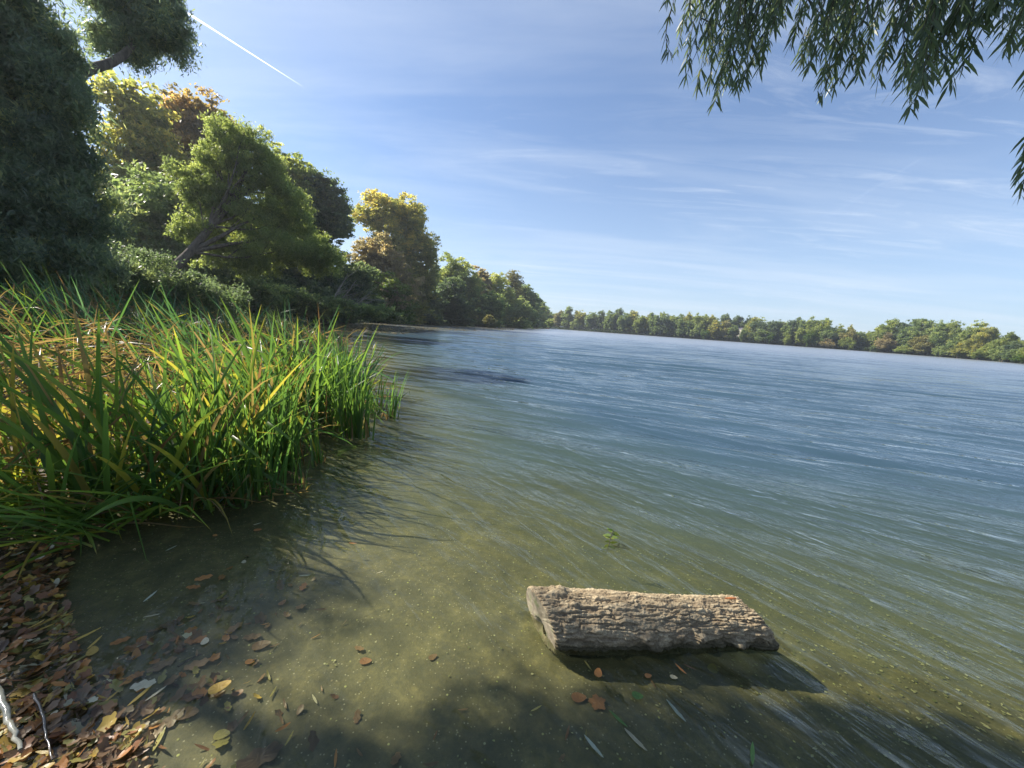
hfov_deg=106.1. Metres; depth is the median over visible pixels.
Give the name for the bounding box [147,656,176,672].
fallen leaf
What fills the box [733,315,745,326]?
tree
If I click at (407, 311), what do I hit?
shore tree
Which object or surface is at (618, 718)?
fallen leaf
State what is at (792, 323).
tree
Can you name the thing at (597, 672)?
fallen leaf
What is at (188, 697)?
fallen leaf
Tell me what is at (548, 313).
oak tree
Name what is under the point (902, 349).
bush
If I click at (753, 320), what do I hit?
tree
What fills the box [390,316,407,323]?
shore bush
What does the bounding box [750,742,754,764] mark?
fallen leaf
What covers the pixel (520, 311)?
alder tree
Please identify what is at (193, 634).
sunken leaves
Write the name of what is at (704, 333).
bush
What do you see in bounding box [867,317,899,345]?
tree
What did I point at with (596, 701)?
fallen leaf
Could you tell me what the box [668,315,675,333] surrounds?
tree
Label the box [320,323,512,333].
lily pads
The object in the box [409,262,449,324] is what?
oak tree
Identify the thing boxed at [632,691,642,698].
fallen leaf
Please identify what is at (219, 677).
fallen leaf
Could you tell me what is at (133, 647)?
fallen leaf
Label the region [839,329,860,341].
tree
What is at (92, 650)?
fallen leaf
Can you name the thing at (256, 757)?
fallen leaf
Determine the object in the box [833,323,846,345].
tree
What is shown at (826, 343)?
bush
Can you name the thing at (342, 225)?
oak tree
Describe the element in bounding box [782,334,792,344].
bush
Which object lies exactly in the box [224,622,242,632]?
fallen leaf
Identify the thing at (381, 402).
reed tuft
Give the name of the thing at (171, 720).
fallen leaf
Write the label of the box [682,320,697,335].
tree
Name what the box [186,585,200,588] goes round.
fallen leaf
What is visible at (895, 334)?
tree
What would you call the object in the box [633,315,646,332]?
tree
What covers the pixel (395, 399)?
reed tuft
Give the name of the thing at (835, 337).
tree
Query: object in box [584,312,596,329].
tree
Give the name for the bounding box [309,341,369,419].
reed tuft
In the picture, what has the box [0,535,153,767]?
leaf litter
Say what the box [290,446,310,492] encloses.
reed tuft
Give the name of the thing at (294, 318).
bank undergrowth
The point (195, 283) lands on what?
thicket
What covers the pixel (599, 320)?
tree
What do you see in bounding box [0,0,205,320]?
willow tree
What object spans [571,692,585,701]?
fallen leaf
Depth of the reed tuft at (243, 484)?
3.10 m
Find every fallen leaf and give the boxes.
[9,678,42,696]
[27,661,50,673]
[30,623,54,632]
[33,613,60,627]
[41,688,64,702]
[46,732,92,763]
[66,655,86,665]
[67,627,100,643]
[86,646,98,655]
[87,636,101,648]
[87,726,114,743]
[100,704,133,719]
[105,674,136,688]
[110,636,129,644]
[123,640,153,651]
[128,685,151,704]
[129,697,159,720]
[130,678,155,690]
[145,685,166,700]
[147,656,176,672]
[153,724,165,750]
[162,708,184,728]
[174,706,198,719]
[180,687,207,701]
[184,657,209,669]
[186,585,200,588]
[186,635,206,642]
[194,574,212,580]
[200,637,208,644]
[207,675,222,682]
[208,680,230,693]
[213,729,229,739]
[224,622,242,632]
[236,741,282,767]
[243,633,260,640]
[245,659,253,663]
[252,640,270,649]
[299,582,306,589]
[334,748,336,766]
[360,657,371,663]
[428,654,436,659]
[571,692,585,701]
[584,735,603,757]
[588,694,605,709]
[594,668,601,676]
[609,710,627,726]
[624,728,646,750]
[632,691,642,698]
[666,699,685,720]
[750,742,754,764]
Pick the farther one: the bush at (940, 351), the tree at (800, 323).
the tree at (800, 323)
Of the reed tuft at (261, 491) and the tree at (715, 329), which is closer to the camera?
the reed tuft at (261, 491)
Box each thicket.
[37,236,256,322]
[112,143,332,245]
[248,282,403,321]
[342,261,388,322]
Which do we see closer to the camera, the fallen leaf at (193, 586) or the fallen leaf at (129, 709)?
the fallen leaf at (129, 709)
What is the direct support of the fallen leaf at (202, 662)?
on the ground
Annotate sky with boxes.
[43,0,1023,339]
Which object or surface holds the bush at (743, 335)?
on the ground
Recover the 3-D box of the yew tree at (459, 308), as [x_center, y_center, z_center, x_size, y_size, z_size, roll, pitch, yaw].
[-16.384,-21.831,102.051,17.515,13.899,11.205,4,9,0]
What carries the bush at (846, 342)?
on the ground
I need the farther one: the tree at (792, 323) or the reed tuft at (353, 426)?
the tree at (792, 323)
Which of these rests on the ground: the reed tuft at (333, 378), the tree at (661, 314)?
the tree at (661, 314)
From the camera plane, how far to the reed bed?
3.12 m
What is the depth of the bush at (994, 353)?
151.37 m
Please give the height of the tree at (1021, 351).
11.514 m
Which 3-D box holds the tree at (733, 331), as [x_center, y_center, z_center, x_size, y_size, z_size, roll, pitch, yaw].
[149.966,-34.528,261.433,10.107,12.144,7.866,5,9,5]
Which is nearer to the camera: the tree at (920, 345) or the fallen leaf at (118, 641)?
the fallen leaf at (118, 641)
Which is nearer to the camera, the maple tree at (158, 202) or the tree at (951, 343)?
the maple tree at (158, 202)
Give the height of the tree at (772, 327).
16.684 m
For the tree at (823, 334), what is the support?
on the ground
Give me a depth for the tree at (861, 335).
221.69 m
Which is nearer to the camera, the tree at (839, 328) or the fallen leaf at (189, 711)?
the fallen leaf at (189, 711)
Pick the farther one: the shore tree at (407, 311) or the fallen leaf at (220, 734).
the shore tree at (407, 311)
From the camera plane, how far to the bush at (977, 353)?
161.79 m
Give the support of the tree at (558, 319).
on the ground
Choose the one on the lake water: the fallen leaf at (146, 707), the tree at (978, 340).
the fallen leaf at (146, 707)
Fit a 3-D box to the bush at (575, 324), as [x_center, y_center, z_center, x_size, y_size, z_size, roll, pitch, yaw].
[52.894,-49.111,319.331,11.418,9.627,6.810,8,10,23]
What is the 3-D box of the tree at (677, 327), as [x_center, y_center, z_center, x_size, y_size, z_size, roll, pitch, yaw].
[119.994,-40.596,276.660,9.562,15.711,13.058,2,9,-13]
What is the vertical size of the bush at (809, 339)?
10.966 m
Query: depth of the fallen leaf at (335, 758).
1.45 m
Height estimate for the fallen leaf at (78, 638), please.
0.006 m
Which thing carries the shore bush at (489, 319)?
on the ground
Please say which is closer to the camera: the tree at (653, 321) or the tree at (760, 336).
the tree at (760, 336)
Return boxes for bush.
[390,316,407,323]
[482,314,497,324]
[545,319,553,326]
[569,319,581,328]
[689,324,701,337]
[700,329,709,338]
[738,327,747,341]
[764,332,773,343]
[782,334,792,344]
[803,330,819,346]
[819,338,835,347]
[836,337,856,349]
[869,344,883,351]
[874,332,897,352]
[893,346,913,353]
[931,346,950,355]
[947,342,968,358]
[971,348,989,359]
[987,346,1007,361]
[1002,347,1023,362]
[1009,354,1023,361]
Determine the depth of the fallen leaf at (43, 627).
1.85 m
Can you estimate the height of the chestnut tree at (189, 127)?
26.137 m
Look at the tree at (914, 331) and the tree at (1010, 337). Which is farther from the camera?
the tree at (914, 331)
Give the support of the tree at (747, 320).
on the ground
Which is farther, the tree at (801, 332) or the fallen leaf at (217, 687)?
the tree at (801, 332)
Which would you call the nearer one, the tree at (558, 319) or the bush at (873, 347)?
the bush at (873, 347)
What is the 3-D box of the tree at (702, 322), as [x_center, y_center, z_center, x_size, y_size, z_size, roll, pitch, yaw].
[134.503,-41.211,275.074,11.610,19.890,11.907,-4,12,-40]
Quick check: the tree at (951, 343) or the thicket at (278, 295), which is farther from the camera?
the tree at (951, 343)
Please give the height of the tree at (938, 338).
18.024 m
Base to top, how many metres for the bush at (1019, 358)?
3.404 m
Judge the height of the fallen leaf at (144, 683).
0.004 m
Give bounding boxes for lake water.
[313,323,1023,764]
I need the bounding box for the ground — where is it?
[0,302,1023,767]
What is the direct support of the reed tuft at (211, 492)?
in the lake water
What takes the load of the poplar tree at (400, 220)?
on the ground
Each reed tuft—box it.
[150,411,266,510]
[179,411,280,508]
[218,392,299,501]
[233,363,341,477]
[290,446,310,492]
[303,416,326,465]
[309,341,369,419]
[310,354,391,440]
[360,371,398,413]
[378,368,410,420]
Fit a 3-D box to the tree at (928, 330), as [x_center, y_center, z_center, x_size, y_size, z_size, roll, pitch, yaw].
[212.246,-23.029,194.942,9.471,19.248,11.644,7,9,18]
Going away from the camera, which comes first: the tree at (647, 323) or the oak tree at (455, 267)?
the oak tree at (455, 267)
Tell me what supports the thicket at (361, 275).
on the ground
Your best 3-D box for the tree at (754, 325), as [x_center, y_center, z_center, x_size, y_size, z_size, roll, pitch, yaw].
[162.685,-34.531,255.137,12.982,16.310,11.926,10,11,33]
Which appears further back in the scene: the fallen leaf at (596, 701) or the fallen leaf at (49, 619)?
the fallen leaf at (49, 619)
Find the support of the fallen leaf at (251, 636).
on the ground
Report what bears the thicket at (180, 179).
on the ground
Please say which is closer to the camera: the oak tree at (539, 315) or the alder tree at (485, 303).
the alder tree at (485, 303)
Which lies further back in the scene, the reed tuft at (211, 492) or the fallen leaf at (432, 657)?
the reed tuft at (211, 492)
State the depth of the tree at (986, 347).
160.41 m
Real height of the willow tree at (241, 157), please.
14.884 m
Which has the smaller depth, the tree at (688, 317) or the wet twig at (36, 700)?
the wet twig at (36, 700)
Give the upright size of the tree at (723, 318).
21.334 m
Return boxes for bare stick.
[0,685,22,750]
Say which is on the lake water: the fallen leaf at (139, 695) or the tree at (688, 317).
the fallen leaf at (139, 695)
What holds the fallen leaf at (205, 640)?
on the lake water
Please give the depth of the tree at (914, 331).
199.42 m
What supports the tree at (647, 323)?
on the ground
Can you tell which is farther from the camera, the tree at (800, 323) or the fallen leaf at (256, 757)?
the tree at (800, 323)
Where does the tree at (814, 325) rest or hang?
on the ground
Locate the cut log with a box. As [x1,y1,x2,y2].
[526,585,779,657]
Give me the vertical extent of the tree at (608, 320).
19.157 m
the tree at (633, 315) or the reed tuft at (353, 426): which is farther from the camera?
the tree at (633, 315)
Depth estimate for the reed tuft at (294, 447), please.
3.77 m
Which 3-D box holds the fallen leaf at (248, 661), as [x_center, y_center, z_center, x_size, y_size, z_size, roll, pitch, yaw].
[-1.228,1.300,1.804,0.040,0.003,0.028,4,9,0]
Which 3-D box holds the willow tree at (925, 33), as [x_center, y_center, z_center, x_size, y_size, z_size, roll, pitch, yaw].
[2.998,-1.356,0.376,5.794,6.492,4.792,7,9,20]
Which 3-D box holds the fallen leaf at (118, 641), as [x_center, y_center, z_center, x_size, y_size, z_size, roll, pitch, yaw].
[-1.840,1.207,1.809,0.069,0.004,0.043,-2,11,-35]
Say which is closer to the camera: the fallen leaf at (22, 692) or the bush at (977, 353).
the fallen leaf at (22, 692)
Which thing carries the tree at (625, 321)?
on the ground
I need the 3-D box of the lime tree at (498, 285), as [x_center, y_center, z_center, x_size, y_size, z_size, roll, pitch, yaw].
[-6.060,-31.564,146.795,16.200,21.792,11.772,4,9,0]
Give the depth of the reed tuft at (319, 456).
4.04 m
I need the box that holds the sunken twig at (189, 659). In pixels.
[177,652,206,666]
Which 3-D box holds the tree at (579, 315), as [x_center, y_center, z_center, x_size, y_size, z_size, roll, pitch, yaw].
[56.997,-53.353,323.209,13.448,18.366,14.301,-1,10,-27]
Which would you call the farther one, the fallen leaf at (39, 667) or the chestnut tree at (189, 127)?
the chestnut tree at (189, 127)
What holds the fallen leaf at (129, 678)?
on the ground
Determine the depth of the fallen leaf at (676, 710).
1.66 m
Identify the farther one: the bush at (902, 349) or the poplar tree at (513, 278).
the bush at (902, 349)
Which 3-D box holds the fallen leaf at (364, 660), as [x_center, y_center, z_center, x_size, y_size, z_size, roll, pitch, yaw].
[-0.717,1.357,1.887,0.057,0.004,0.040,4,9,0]
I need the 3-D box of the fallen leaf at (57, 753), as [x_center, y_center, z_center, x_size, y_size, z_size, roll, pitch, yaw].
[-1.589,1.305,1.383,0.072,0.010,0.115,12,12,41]
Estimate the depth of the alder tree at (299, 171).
49.38 m
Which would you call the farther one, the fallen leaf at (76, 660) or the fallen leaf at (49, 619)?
the fallen leaf at (49, 619)
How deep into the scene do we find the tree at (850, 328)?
228.96 m
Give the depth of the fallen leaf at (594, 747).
1.49 m
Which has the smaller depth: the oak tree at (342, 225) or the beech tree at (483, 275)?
the oak tree at (342, 225)
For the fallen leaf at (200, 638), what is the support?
on the ground
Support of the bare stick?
on the leaf litter
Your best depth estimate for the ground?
2.15 m
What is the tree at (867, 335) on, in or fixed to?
on the ground
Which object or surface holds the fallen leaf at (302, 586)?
on the ground
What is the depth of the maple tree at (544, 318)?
233.93 m
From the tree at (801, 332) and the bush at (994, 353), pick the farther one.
the tree at (801, 332)
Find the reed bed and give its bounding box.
[0,257,399,583]
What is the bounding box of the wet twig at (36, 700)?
[32,693,53,759]
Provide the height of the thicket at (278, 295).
4.646 m
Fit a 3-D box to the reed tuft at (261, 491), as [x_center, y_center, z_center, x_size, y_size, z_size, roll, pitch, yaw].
[-2.050,0.494,3.221,0.652,0.938,0.549,-1,10,-30]
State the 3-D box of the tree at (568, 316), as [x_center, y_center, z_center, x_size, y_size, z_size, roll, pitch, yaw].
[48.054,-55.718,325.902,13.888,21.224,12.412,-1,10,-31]
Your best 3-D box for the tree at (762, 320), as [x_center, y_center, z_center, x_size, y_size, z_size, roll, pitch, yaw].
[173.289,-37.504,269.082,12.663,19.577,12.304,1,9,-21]
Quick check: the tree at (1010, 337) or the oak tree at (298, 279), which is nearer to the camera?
the oak tree at (298, 279)
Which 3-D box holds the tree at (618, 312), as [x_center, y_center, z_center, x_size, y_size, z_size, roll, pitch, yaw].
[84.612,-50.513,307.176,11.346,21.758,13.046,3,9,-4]
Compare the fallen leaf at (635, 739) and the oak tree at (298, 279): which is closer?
the fallen leaf at (635, 739)
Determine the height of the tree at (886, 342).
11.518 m
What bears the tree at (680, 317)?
on the ground
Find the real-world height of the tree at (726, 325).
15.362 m
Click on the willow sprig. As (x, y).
(607, 535)
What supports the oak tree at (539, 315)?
on the ground
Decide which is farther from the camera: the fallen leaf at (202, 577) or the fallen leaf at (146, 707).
the fallen leaf at (202, 577)
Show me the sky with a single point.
(552, 142)
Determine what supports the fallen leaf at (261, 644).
on the ground
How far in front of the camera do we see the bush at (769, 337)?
246.09 m
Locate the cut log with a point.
(589, 621)
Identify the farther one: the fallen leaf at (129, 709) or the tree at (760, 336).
the tree at (760, 336)
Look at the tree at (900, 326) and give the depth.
205.71 m
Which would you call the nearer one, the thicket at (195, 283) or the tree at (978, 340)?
the thicket at (195, 283)
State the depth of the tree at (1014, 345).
144.26 m
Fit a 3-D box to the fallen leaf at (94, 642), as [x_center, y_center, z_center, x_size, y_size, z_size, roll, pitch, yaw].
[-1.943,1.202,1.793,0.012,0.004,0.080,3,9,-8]
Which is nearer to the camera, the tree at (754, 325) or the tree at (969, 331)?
the tree at (969, 331)
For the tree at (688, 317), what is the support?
on the ground
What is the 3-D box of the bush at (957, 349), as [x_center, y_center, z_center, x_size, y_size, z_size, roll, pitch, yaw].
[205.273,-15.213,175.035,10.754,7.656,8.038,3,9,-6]
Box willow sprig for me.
[602,527,620,550]
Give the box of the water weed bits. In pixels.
[253,520,1023,767]
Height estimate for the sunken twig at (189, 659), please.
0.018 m
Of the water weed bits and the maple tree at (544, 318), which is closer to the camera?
the water weed bits
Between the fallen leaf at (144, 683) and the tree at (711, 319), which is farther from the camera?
the tree at (711, 319)
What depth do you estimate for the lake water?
6.59 m
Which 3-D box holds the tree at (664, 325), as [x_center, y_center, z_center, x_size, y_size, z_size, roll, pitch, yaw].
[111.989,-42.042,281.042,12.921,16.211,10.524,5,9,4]
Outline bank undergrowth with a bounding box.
[205,308,1023,373]
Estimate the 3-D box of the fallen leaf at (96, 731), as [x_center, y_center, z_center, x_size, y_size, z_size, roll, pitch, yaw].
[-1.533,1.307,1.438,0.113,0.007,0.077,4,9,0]
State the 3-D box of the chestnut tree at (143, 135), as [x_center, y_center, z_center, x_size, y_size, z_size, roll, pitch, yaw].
[-38.812,-18.576,40.342,10.465,24.844,7.297,2,9,-14]
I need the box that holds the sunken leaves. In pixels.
[3,555,564,767]
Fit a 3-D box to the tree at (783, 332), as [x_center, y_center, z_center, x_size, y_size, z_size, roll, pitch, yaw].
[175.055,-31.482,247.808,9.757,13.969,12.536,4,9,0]
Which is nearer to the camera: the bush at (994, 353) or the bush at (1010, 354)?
the bush at (1010, 354)
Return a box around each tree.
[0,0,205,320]
[85,68,192,250]
[100,159,276,318]
[156,82,241,259]
[158,109,349,280]
[227,232,343,325]
[256,141,339,262]
[293,167,371,323]
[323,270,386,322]
[342,231,425,324]
[348,188,442,323]
[367,269,420,324]
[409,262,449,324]
[425,275,480,326]
[435,251,487,317]
[461,285,513,327]
[470,265,492,318]
[487,272,515,324]
[499,293,537,328]
[504,269,524,320]
[513,284,543,328]
[530,293,544,328]
[536,302,548,328]
[544,306,552,327]
[553,310,564,326]
[561,306,573,327]
[572,310,586,328]
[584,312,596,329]
[595,310,604,328]
[602,310,614,329]
[611,307,623,329]
[616,312,632,331]
[628,310,638,330]
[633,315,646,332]
[642,315,649,331]
[646,312,660,333]
[657,0,1023,203]
[657,315,674,336]
[659,311,666,332]
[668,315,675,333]
[669,313,684,320]
[671,316,685,335]
[682,312,692,333]
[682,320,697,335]
[692,313,709,330]
[706,315,715,336]
[706,319,723,338]
[718,320,730,337]
[720,313,734,326]
[726,324,739,339]
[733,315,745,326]
[742,315,751,328]
[746,317,758,338]
[748,320,767,339]
[752,329,766,342]
[758,317,768,330]
[766,320,780,340]
[774,325,795,341]
[786,319,797,341]
[793,317,808,340]
[793,327,807,344]
[804,316,832,339]
[815,326,835,344]
[830,330,841,344]
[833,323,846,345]
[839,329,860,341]
[847,324,855,331]
[852,332,867,346]
[858,331,873,346]
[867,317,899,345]
[889,330,904,351]
[895,318,934,348]
[896,319,912,344]
[907,335,935,354]
[920,319,942,346]
[926,322,951,356]
[944,320,965,350]
[944,334,962,357]
[952,319,988,358]
[961,325,1000,359]
[981,341,994,360]
[988,331,1021,361]
[999,340,1023,362]
[1016,340,1023,355]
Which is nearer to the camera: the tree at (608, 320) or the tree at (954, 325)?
the tree at (954, 325)
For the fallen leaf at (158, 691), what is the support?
on the lake water
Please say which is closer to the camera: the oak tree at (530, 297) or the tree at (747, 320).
the oak tree at (530, 297)
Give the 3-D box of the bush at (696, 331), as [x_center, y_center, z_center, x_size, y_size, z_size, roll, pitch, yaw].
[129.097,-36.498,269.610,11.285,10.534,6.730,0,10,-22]
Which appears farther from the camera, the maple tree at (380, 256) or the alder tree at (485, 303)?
the alder tree at (485, 303)

